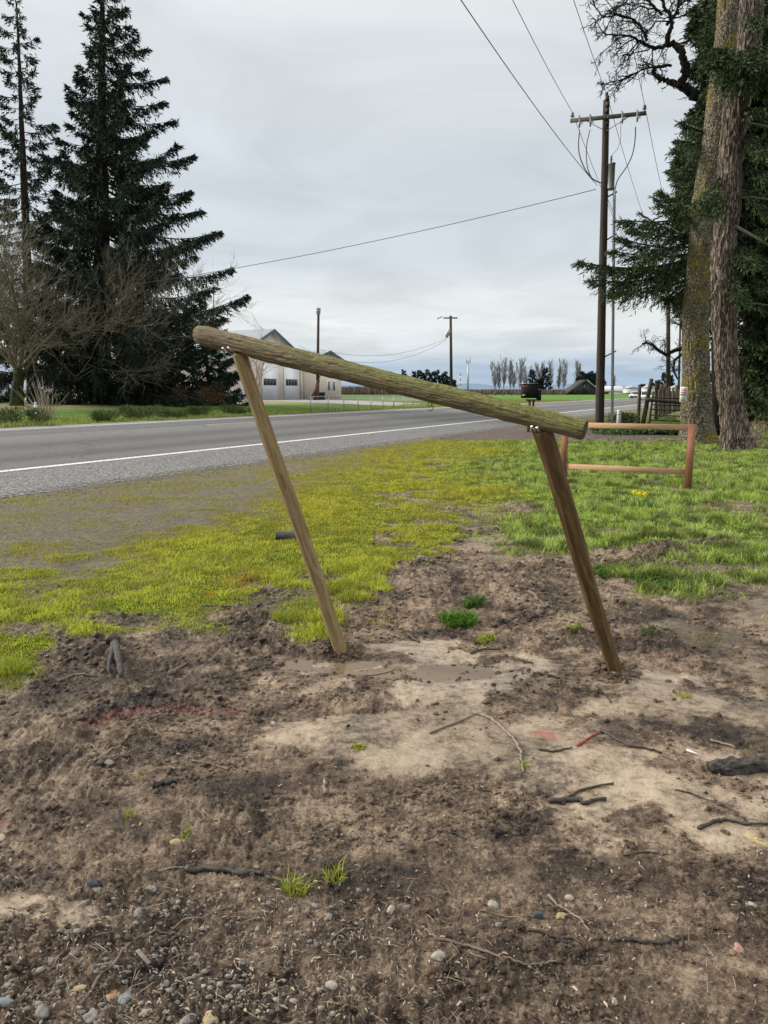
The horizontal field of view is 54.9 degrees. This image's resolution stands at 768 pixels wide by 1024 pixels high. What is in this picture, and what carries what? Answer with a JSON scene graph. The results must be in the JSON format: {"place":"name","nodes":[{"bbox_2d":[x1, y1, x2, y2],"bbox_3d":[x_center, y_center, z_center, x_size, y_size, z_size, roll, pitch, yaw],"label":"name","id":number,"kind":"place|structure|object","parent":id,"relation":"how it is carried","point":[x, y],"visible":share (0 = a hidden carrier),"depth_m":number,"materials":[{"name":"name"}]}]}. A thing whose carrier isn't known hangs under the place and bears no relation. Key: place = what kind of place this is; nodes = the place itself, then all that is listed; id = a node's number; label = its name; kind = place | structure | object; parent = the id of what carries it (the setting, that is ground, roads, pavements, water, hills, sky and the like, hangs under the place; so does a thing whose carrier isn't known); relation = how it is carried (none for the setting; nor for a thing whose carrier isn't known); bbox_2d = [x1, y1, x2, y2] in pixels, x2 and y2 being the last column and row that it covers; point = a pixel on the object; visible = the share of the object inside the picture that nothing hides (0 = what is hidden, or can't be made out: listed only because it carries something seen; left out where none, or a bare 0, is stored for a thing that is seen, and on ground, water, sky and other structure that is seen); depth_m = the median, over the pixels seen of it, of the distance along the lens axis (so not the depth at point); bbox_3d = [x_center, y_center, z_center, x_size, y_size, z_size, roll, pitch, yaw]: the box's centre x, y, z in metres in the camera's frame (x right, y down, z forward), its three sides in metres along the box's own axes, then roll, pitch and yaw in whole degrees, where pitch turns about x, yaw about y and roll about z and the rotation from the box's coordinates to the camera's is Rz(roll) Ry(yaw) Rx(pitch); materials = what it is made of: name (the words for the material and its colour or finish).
{"place":"outdoors","nodes":[
{"label":"outdoors","id":0,"kind":"place"},
{"bbox_2d":[0,398,412,405],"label":"driveway","id":1,"kind":"structure","parent":0,"point":[291,399],"depth_m":85.32,"materials":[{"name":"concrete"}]},
{"bbox_2d":[25,399,423,405],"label":"side road","id":2,"kind":"structure","parent":0,"point":[359,402],"depth_m":68.61,"materials":[{"name":"asphalt"}]},
{"bbox_2d":[0,398,711,497],"bbox_3d":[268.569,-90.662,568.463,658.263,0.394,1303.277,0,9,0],"label":"road","id":3,"kind":"structure","parent":0,"point":[26,447],"depth_m":22.10,"materials":[{"name":"asphalt"}]},
{"bbox_2d":[8,398,631,429],"bbox_3d":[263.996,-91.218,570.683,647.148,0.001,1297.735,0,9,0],"label":"white road line","id":4,"kind":"object","parent":3,"relation":"on","point":[213,419],"visible":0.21,"depth_m":31.70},
{"bbox_2d":[0,403,650,471],"bbox_3d":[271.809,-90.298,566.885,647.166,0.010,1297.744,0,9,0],"label":"white road line","id":5,"kind":"object","parent":3,"relation":"on","point":[225,447],"visible":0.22,"depth_m":19.21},
{"bbox_2d":[0,392,711,427],"bbox_3d":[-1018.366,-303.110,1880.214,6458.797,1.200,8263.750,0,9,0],"label":"field","id":6,"kind":"structure","parent":0,"point":[71,410],"depth_m":55.59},
{"bbox_2d":[0,266,44,402],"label":"spruce tree","id":7,"kind":"object","parent":6,"relation":"on","point":[5,399],"visible":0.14,"depth_m":61.21,"materials":[{"name":"green plant"}]},
{"bbox_2d":[0,404,48,424],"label":"verge shrub","id":8,"kind":"object","parent":6,"relation":"on","point":[13,411],"visible":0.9,"depth_m":26.73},
{"bbox_2d":[0,0,75,403],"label":"spruce tree","id":9,"kind":"object","parent":6,"relation":"on","point":[26,186],"visible":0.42,"depth_m":50.33,"materials":[{"name":"green plant"}]},
{"bbox_2d":[8,379,67,419],"bbox_3d":[-14.165,-4.673,30.580,1.956,1.845,1.464,3,10,18],"label":"stalk shrub","id":10,"kind":"object","parent":6,"relation":"on","point":[49,414],"visible":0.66,"depth_m":30.60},
{"bbox_2d":[0,187,177,405],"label":"bare tree","id":11,"kind":"object","parent":6,"relation":"on","point":[18,380],"visible":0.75,"depth_m":43.48,"materials":[{"name":"brown plant"}]},
{"bbox_2d":[87,409,119,421],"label":"verge shrub","id":12,"kind":"object","parent":6,"relation":"on","point":[102,415],"visible":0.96,"depth_m":30.05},
{"bbox_2d":[6,0,251,407],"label":"spruce tree","id":13,"kind":"object","parent":6,"relation":"on","point":[105,125],"visible":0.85,"depth_m":45.95,"materials":[{"name":"green plant"}]},
{"bbox_2d":[0,195,264,404],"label":"bare tree","id":14,"kind":"object","parent":6,"relation":"on","point":[119,313],"visible":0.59,"depth_m":43.25,"materials":[{"name":"brown plant"}]},
{"bbox_2d":[118,404,166,419],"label":"verge shrub","id":15,"kind":"object","parent":6,"relation":"on","point":[129,412],"visible":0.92,"depth_m":31.74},
{"bbox_2d":[147,406,190,417],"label":"verge shrub","id":16,"kind":"object","parent":6,"relation":"on","point":[173,413],"visible":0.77,"depth_m":33.66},
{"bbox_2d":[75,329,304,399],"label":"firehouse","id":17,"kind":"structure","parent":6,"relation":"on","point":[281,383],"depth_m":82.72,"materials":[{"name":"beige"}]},
{"bbox_2d":[263,363,277,399],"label":"bay door","id":18,"kind":"structure","parent":17,"relation":"in","point":[269,378],"depth_m":82.17,"materials":[{"name":"white metal"}]},
{"bbox_2d":[285,367,297,399],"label":"bay door","id":19,"kind":"structure","parent":17,"relation":"in","point":[291,375],"depth_m":85.92,"materials":[{"name":"white metal"}]},
{"bbox_2d":[171,385,226,405],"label":"brown shrub","id":20,"kind":"object","parent":6,"relation":"on","point":[210,398],"visible":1,"depth_m":46.44,"materials":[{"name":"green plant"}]},
{"bbox_2d":[186,405,212,416],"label":"verge shrub","id":21,"kind":"object","parent":6,"relation":"on","point":[202,410],"visible":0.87,"depth_m":35.49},
{"bbox_2d":[161,288,248,406],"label":"spruce tree","id":22,"kind":"object","parent":6,"relation":"on","point":[234,398],"visible":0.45,"depth_m":50.58,"materials":[{"name":"green plant"}]},
{"bbox_2d":[219,403,248,414],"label":"verge shrub","id":23,"kind":"object","parent":6,"relation":"on","point":[233,409],"visible":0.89,"depth_m":37.85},
{"bbox_2d":[222,325,278,387],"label":"bare tree","id":24,"kind":"object","parent":6,"relation":"on","point":[258,368],"visible":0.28,"depth_m":68.41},
{"bbox_2d":[0,399,581,427],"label":"roadside grass","id":25,"kind":"structure","parent":6,"relation":"on","point":[71,419],"depth_m":36.40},
{"bbox_2d":[309,307,320,399],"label":"siren pole","id":26,"kind":"object","parent":6,"relation":"on","point":[316,390],"visible":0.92,"depth_m":74.19,"materials":[{"name":"metal"}]},
{"bbox_2d":[304,350,343,398],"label":"office wing","id":27,"kind":"structure","parent":6,"relation":"on","point":[330,386],"depth_m":90.28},
{"bbox_2d":[310,395,424,411],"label":"chain link fence","id":28,"kind":"object","parent":6,"relation":"on","point":[343,402],"visible":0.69,"depth_m":49.46,"materials":[{"name":"metal"}]},
{"bbox_2d":[437,316,457,385],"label":"utility pole","id":29,"kind":"object","parent":6,"relation":"on","point":[448,332],"visible":0.95,"depth_m":102.31,"materials":[{"name":"wood"}]},
{"bbox_2d":[341,385,566,394],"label":"brown crop rows","id":30,"kind":"object","parent":6,"relation":"on","point":[357,390],"visible":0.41,"depth_m":249.20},
{"bbox_2d":[490,361,499,387],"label":"poplar tree","id":31,"kind":"object","parent":6,"relation":"on","point":[493,375],"visible":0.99,"depth_m":351.78,"materials":[{"name":"grey plant"}]},
{"bbox_2d":[500,356,507,389],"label":"poplar tree","id":32,"kind":"object","parent":6,"relation":"on","point":[504,371],"visible":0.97,"depth_m":393.59,"materials":[{"name":"grey plant"}]},
{"bbox_2d":[507,357,514,388],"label":"poplar tree","id":33,"kind":"object","parent":6,"relation":"on","point":[510,374],"visible":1,"depth_m":370.03,"materials":[{"name":"grey plant"}]},
{"bbox_2d":[516,356,525,388],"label":"poplar tree","id":34,"kind":"object","parent":6,"relation":"on","point":[520,371],"visible":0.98,"depth_m":352.31,"materials":[{"name":"grey plant"}]},
{"bbox_2d":[528,368,539,386],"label":"evergreen tree","id":35,"kind":"object","parent":6,"relation":"on","point":[532,374],"visible":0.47,"depth_m":363.37,"materials":[{"name":"green plant"}]},
{"bbox_2d":[540,367,552,389],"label":"evergreen tree","id":36,"kind":"object","parent":6,"relation":"on","point":[547,383],"visible":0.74,"depth_m":363.47,"materials":[{"name":"green plant"}]},
{"bbox_2d":[559,358,567,388],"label":"poplar tree","id":37,"kind":"object","parent":6,"relation":"on","point":[563,374],"visible":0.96,"depth_m":370.72,"materials":[{"name":"grey plant"}]},
{"bbox_2d":[564,379,595,394],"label":"old barn","id":38,"kind":"structure","parent":6,"relation":"on","point":[583,387],"depth_m":246.70,"materials":[{"name":"grey wood"}]},
{"bbox_2d":[605,386,622,393],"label":"farm shed","id":39,"kind":"structure","parent":6,"relation":"on","point":[618,389],"depth_m":327.64,"materials":[{"name":"white"}]},
{"bbox_2d":[622,385,637,393],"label":"grain bin","id":40,"kind":"object","parent":6,"relation":"on","point":[627,389],"visible":0.67,"depth_m":296.83,"materials":[{"name":"metal"}]},
{"bbox_2d":[1,384,711,391],"bbox_3d":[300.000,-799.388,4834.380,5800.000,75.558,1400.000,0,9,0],"label":"hills","id":41,"kind":"structure","parent":0,"point":[479,386],"depth_m":4531.01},
{"bbox_2d":[0,0,742,387],"label":"sky","id":42,"kind":"structure","parent":0,"point":[311,126],"materials":[{"name":"grey"}]},
{"bbox_2d":[0,407,767,1023],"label":"ground","id":43,"kind":"structure","parent":0,"point":[400,743],"depth_m":3.08,"materials":[{"name":"soil"}]},
{"bbox_2d":[0,996,12,1007],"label":"stone","id":44,"kind":"object","parent":43,"relation":"on","point":[5,1001],"visible":0.89,"depth_m":1.90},
{"bbox_2d":[0,648,35,677],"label":"grass tuft","id":45,"kind":"object","parent":43,"relation":"on","point":[4,665],"visible":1,"depth_m":4.17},
{"bbox_2d":[35,1004,48,1018],"bbox_3d":[-0.863,1.263,1.867,0.034,0.027,0.047,-4,10,-24],"label":"stone","id":46,"kind":"object","parent":43,"relation":"on","point":[42,1011],"visible":1,"depth_m":1.86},
{"bbox_2d":[82,1008,98,1023],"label":"stone","id":47,"kind":"object","parent":43,"relation":"on","point":[91,1015],"visible":0.99,"depth_m":1.86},
{"bbox_2d":[105,631,117,643],"bbox_3d":[-1.725,0.801,4.687,0.062,0.089,0.087,5,11,29],"label":"dark clod","id":48,"kind":"object","parent":43,"relation":"on","point":[111,636],"visible":0.72,"depth_m":4.67,"materials":[{"name":"brown soil"}]},
{"bbox_2d":[107,639,123,677],"bbox_3d":[-1.559,0.850,4.268,0.090,0.098,0.507,-4,10,-21],"label":"charred root","id":49,"kind":"object","parent":43,"relation":"on","point":[115,650],"visible":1,"depth_m":4.23,"materials":[{"name":"grey wood"}]},
{"bbox_2d":[79,929,168,1004],"bbox_3d":[-0.728,1.242,2.053,0.055,0.044,0.317,5,10,27],"label":"root","id":50,"kind":"object","parent":43,"relation":"on","point":[115,961],"visible":1,"depth_m":2.03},
{"bbox_2d":[118,990,132,1004],"bbox_3d":[-0.676,1.272,1.936,0.036,0.018,0.044,8,12,41],"label":"stone","id":51,"kind":"object","parent":43,"relation":"on","point":[121,999],"visible":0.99,"depth_m":1.93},
{"bbox_2d":[150,778,178,788],"bbox_3d":[-0.898,1.105,3.033,0.113,0.038,0.044,-6,11,-33],"label":"stick","id":52,"kind":"object","parent":43,"relation":"on","point":[154,784],"visible":0.99,"depth_m":3.02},
{"bbox_2d":[153,935,177,948],"bbox_3d":[-0.630,1.242,2.136,0.074,0.020,0.024,-6,11,-33],"label":"stick","id":53,"kind":"object","parent":43,"relation":"on","point":[161,944],"visible":1,"depth_m":2.13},
{"bbox_2d":[202,1010,218,1023],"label":"stone","id":54,"kind":"object","parent":43,"relation":"on","point":[206,1019],"visible":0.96,"depth_m":1.87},
{"bbox_2d":[172,898,257,929],"bbox_3d":[-0.514,1.224,2.263,0.272,0.024,0.033,-5,11,-30],"label":"root","id":55,"kind":"object","parent":43,"relation":"on","point":[179,923],"visible":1,"depth_m":2.23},
{"bbox_2d":[184,864,263,875],"bbox_3d":[-0.531,1.193,2.462,0.272,0.030,0.038,1,9,6],"label":"stick","id":56,"kind":"object","parent":43,"relation":"on","point":[188,868],"visible":1,"depth_m":2.46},
{"bbox_2d":[275,530,295,539],"bbox_3d":[-1.049,0.254,8.015,0.259,0.126,0.112,-1,9,-9],"label":"drain pipe","id":57,"kind":"object","parent":43,"relation":"on","point":[284,534],"visible":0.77,"depth_m":7.97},
{"bbox_2d":[265,605,307,623],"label":"grass tuft","id":58,"kind":"object","parent":43,"relation":"on","point":[291,615],"visible":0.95,"depth_m":5.10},
{"bbox_2d":[268,866,321,898],"bbox_3d":[-0.286,1.192,2.365,0.193,0.080,0.141,3,10,16],"label":"grass tuft","id":59,"kind":"object","parent":43,"relation":"on","point":[287,887],"visible":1,"depth_m":2.37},
{"bbox_2d":[0,414,605,505],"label":"shoulder gravel","id":60,"kind":"structure","parent":43,"relation":"on","point":[449,435],"depth_m":15.73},
{"bbox_2d":[325,980,337,990],"bbox_3d":[-0.139,1.249,1.952,0.035,0.019,0.030,0,9,0],"label":"stone","id":61,"kind":"object","parent":43,"relation":"on","point":[332,985],"visible":1,"depth_m":1.95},
{"bbox_2d":[271,659,395,676],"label":"puddle water","id":62,"kind":"structure","parent":43,"relation":"on","point":[303,665],"depth_m":4.33,"materials":[{"name":"brown liquid"}]},
{"bbox_2d":[315,854,355,885],"bbox_3d":[-0.167,1.180,2.421,0.167,0.081,0.128,-4,10,-21],"label":"grass tuft","id":63,"kind":"object","parent":43,"relation":"on","point":[332,877],"visible":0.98,"depth_m":2.42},
{"bbox_2d":[324,575,367,593],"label":"grass tuft","id":64,"kind":"object","parent":43,"relation":"on","point":[346,583],"visible":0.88,"depth_m":5.93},
{"bbox_2d":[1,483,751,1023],"bbox_3d":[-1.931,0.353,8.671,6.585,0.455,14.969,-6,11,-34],"label":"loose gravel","id":65,"kind":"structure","parent":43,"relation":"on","point":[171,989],"depth_m":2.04,"materials":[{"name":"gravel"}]},
{"bbox_2d":[0,420,767,702],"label":"lawn grass","id":66,"kind":"structure","parent":43,"relation":"on","point":[701,517],"depth_m":8.70,"materials":[{"name":"plant"}]},
{"bbox_2d":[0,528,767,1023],"bbox_3d":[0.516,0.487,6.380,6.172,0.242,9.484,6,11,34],"label":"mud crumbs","id":67,"kind":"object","parent":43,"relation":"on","point":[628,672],"visible":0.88,"depth_m":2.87,"materials":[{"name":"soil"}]},
{"bbox_2d":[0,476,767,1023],"bbox_3d":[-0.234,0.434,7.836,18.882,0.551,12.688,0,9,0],"label":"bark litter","id":68,"kind":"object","parent":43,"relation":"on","point":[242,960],"visible":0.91,"depth_m":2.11,"materials":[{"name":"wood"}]},
{"bbox_2d":[193,326,622,671],"bbox_3d":[0.065,0.028,4.024,2.587,2.125,0.721,2,9,12],"label":"leaning log frame","id":69,"kind":"object","parent":43,"relation":"on","point":[546,424],"visible":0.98,"depth_m":3.95,"materials":[{"name":"wood"}]},
{"bbox_2d":[370,664,495,682],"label":"puddle water","id":70,"kind":"structure","parent":43,"relation":"on","point":[440,673],"depth_m":4.24,"materials":[{"name":"brown liquid"}]},
{"bbox_2d":[430,950,445,961],"bbox_3d":[0.153,1.248,2.078,0.039,0.024,0.034,-8,12,-41],"label":"stone","id":71,"kind":"object","parent":43,"relation":"on","point":[439,955],"visible":1,"depth_m":2.07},
{"bbox_2d":[437,605,485,627],"bbox_3d":[0.507,0.725,5.066,0.381,0.130,0.410,5,10,27],"label":"grass tuft","id":72,"kind":"object","parent":43,"relation":"on","point":[467,617],"visible":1,"depth_m":5.04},
{"bbox_2d":[452,592,488,609],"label":"grass tuft","id":73,"kind":"object","parent":43,"relation":"on","point":[475,602],"visible":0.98,"depth_m":5.40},
{"bbox_2d":[475,631,496,645],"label":"grass tuft","id":74,"kind":"object","parent":43,"relation":"on","point":[492,636],"visible":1,"depth_m":4.72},
{"bbox_2d":[424,928,555,965],"bbox_3d":[0.298,1.250,2.112,0.392,0.024,0.062,3,10,18],"label":"root","id":75,"kind":"object","parent":43,"relation":"on","point":[485,950],"visible":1,"depth_m":2.11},
{"bbox_2d":[471,710,523,772],"bbox_3d":[0.556,1.042,3.420,0.095,0.023,0.618,-2,9,-14],"label":"branch","id":76,"kind":"object","parent":43,"relation":"on","point":[493,720],"visible":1,"depth_m":3.49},
{"bbox_2d":[520,383,540,431],"bbox_3d":[5.870,-4.133,29.716,0.757,2.057,0.541,0,9,0],"label":"mailbox","id":77,"kind":"object","parent":43,"relation":"on","point":[529,390],"visible":0.81,"depth_m":29.40,"materials":[{"name":"black plastic"}]},
{"bbox_2d":[528,928,585,945],"bbox_3d":[0.507,1.244,2.169,0.172,0.013,0.024,4,10,22],"label":"root","id":78,"kind":"object","parent":43,"relation":"on","point":[547,933],"visible":1,"depth_m":2.17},
{"bbox_2d":[548,894,590,931],"bbox_3d":[0.567,1.229,2.272,0.024,0.014,0.186,-6,11,-32],"label":"root","id":79,"kind":"object","parent":43,"relation":"on","point":[564,908],"visible":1,"depth_m":2.28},
{"bbox_2d":[547,782,613,804],"bbox_3d":[0.802,1.123,2.930,0.332,0.026,0.114,-4,10,-22],"label":"forked stick","id":80,"kind":"object","parent":43,"relation":"on","point":[563,800],"visible":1,"depth_m":2.89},
{"bbox_2d":[570,93,646,422],"bbox_3d":[9.542,-10.789,32.550,3.098,14.302,0.805,2,9,10],"label":"utility pole","id":81,"kind":"object","parent":43,"relation":"on","point":[607,182],"visible":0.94,"depth_m":32.27,"materials":[{"name":"wood"}]},
{"bbox_2d":[20,189,595,297],"bbox_3d":[-9.571,-14.145,41.218,41.650,2.653,0.032,4,10,25],"label":"service cable","id":82,"kind":"object","parent":81,"relation":"attached to","point":[366,242],"visible":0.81,"depth_m":36.81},
{"bbox_2d":[461,0,597,185],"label":"power line","id":83,"kind":"object","parent":81,"relation":"attached to","point":[520,85],"visible":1,"depth_m":19.45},
{"bbox_2d":[592,562,625,578],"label":"grass tuft","id":84,"kind":"object","parent":43,"relation":"on","point":[598,569],"visible":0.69,"depth_m":6.50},
{"bbox_2d":[561,423,695,488],"bbox_3d":[4.168,-0.982,12.827,2.323,1.146,0.173,8,12,39],"label":"timber sign frame","id":85,"kind":"object","parent":43,"relation":"on","point":[687,471],"visible":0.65,"depth_m":12.54,"materials":[{"name":"brown wood"}]},
{"bbox_2d":[600,729,661,752],"bbox_3d":[1.101,1.045,3.346,0.064,0.024,0.309,-8,12,-40],"label":"stick","id":86,"kind":"object","parent":43,"relation":"on","point":[621,741],"visible":1,"depth_m":3.31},
{"bbox_2d":[587,423,678,434],"bbox_3d":[10.478,-3.166,28.530,5.387,0.545,2.707,0,9,0],"label":"ivy patch","id":87,"kind":"object","parent":43,"relation":"on","point":[604,431],"visible":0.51,"depth_m":27.88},
{"bbox_2d":[636,385,640,423],"bbox_3d":[12.636,-5.261,36.629,0.193,2.075,0.188,0,9,0],"label":"fence post","id":88,"kind":"object","parent":43,"relation":"on","point":[639,401],"visible":0.88,"depth_m":36.56,"materials":[{"name":"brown wood"}]},
{"bbox_2d":[605,411,678,423],"bbox_3d":[12.356,-4.444,35.663,3.485,0.822,1.494,0,9,0],"label":"verge bush","id":89,"kind":"object","parent":43,"relation":"on","point":[627,417],"visible":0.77,"depth_m":35.51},
{"bbox_2d":[632,489,656,509],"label":"daffodil clump","id":90,"kind":"object","parent":43,"relation":"on","point":[644,494],"visible":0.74,"depth_m":9.89,"materials":[{"name":"yellow plant"}]},
{"bbox_2d":[641,378,652,423],"bbox_3d":[13.013,-5.401,36.611,0.527,2.386,0.221,0,9,0],"label":"fence post","id":91,"kind":"object","parent":43,"relation":"on","point":[645,409],"visible":0.93,"depth_m":36.55,"materials":[{"name":"brown wood"}]},
{"bbox_2d":[645,398,680,403],"bbox_3d":[13.912,-5.450,36.401,2.127,0.349,0.187,0,9,0],"label":"fence rail","id":92,"kind":"object","parent":91,"relation":"attached to","point":[662,401],"visible":0.84,"depth_m":36.33,"materials":[{"name":"brown wood"}]},
{"bbox_2d":[637,624,661,634],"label":"grass tuft","id":93,"kind":"object","parent":43,"relation":"on","point":[652,626],"visible":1,"depth_m":4.88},
{"bbox_2d":[580,0,719,435],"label":"oak tree","id":94,"kind":"object","parent":43,"relation":"on","point":[687,89],"visible":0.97,"depth_m":22.50,"materials":[{"name":"brown plant"}]},
{"bbox_2d":[648,391,653,423],"bbox_3d":[13.232,-5.094,36.657,0.236,1.744,0.098,0,9,0],"label":"fence post","id":95,"kind":"object","parent":43,"relation":"on","point":[651,406],"visible":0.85,"depth_m":36.63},
{"bbox_2d":[650,397,679,421],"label":"metal gate","id":96,"kind":"structure","parent":95,"relation":"attached to","point":[665,409],"depth_m":36.64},
{"bbox_2d":[616,935,687,944],"bbox_3d":[0.779,1.237,2.135,0.223,0.027,0.043,-1,9,-6],"label":"stick","id":97,"kind":"object","parent":43,"relation":"on","point":[634,939],"visible":1,"depth_m":2.13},
{"bbox_2d":[571,0,739,444],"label":"conifer tree","id":98,"kind":"object","parent":43,"relation":"on","point":[697,175],"visible":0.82,"depth_m":21.78,"materials":[{"name":"green plant"}]},
{"bbox_2d":[679,387,687,401],"bbox_3d":[8.818,-3.459,21.774,0.200,0.440,0.012,4,10,21],"label":"warning sign","id":99,"kind":"object","parent":98,"relation":"attached to","point":[683,394],"visible":1,"depth_m":21.77,"materials":[{"name":"white paint"}]},
{"bbox_2d":[654,383,657,419],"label":"picket","id":100,"kind":"object","parent":43,"relation":"on","point":[656,395],"visible":0.77,"depth_m":43.45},
{"bbox_2d":[632,303,681,378],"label":"oak tree","id":101,"kind":"object","parent":43,"relation":"on","point":[670,352],"visible":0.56,"depth_m":46.97,"materials":[{"name":"brown plant"}]},
{"bbox_2d":[633,570,701,590],"bbox_3d":[2.357,0.570,6.183,0.637,0.099,0.549,0,9,0],"label":"grass tuft","id":102,"kind":"object","parent":43,"relation":"on","point":[665,583],"visible":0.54,"depth_m":6.20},
{"bbox_2d":[666,280,682,388],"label":"utility pole","id":103,"kind":"object","parent":43,"relation":"on","point":[668,380],"visible":0.23,"depth_m":68.39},
{"bbox_2d":[672,317,680,389],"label":"utility pole","id":104,"kind":"object","parent":43,"relation":"on","point":[679,353],"visible":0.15,"depth_m":146.82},
{"bbox_2d":[683,626,723,646],"bbox_3d":[2.060,0.789,4.707,0.303,0.121,0.282,0,9,0],"label":"grass tuft","id":105,"kind":"object","parent":43,"relation":"on","point":[714,637],"visible":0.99,"depth_m":4.72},
{"bbox_2d":[665,0,767,421],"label":"conifer tree","id":106,"kind":"object","parent":43,"relation":"on","point":[746,217],"visible":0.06,"depth_m":26.36,"materials":[{"name":"plant"}]},
{"bbox_2d":[689,0,767,449],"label":"conifer tree","id":107,"kind":"object","parent":43,"relation":"on","point":[742,75],"visible":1,"depth_m":19.16,"materials":[{"name":"brown plant"}]},
{"bbox_2d":[697,817,767,829],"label":"stick","id":108,"kind":"object","parent":43,"relation":"on","point":[704,825],"visible":1,"depth_m":2.74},
{"bbox_2d":[706,754,767,775],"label":"charred log","id":109,"kind":"object","parent":43,"relation":"on","point":[734,766],"visible":0.94,"depth_m":3.12,"materials":[{"name":"black wood"}]},
{"bbox_2d":[709,1,767,422],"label":"conifer tree","id":110,"kind":"object","parent":43,"relation":"on","point":[754,380],"visible":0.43,"depth_m":26.63,"materials":[{"name":"plant"}]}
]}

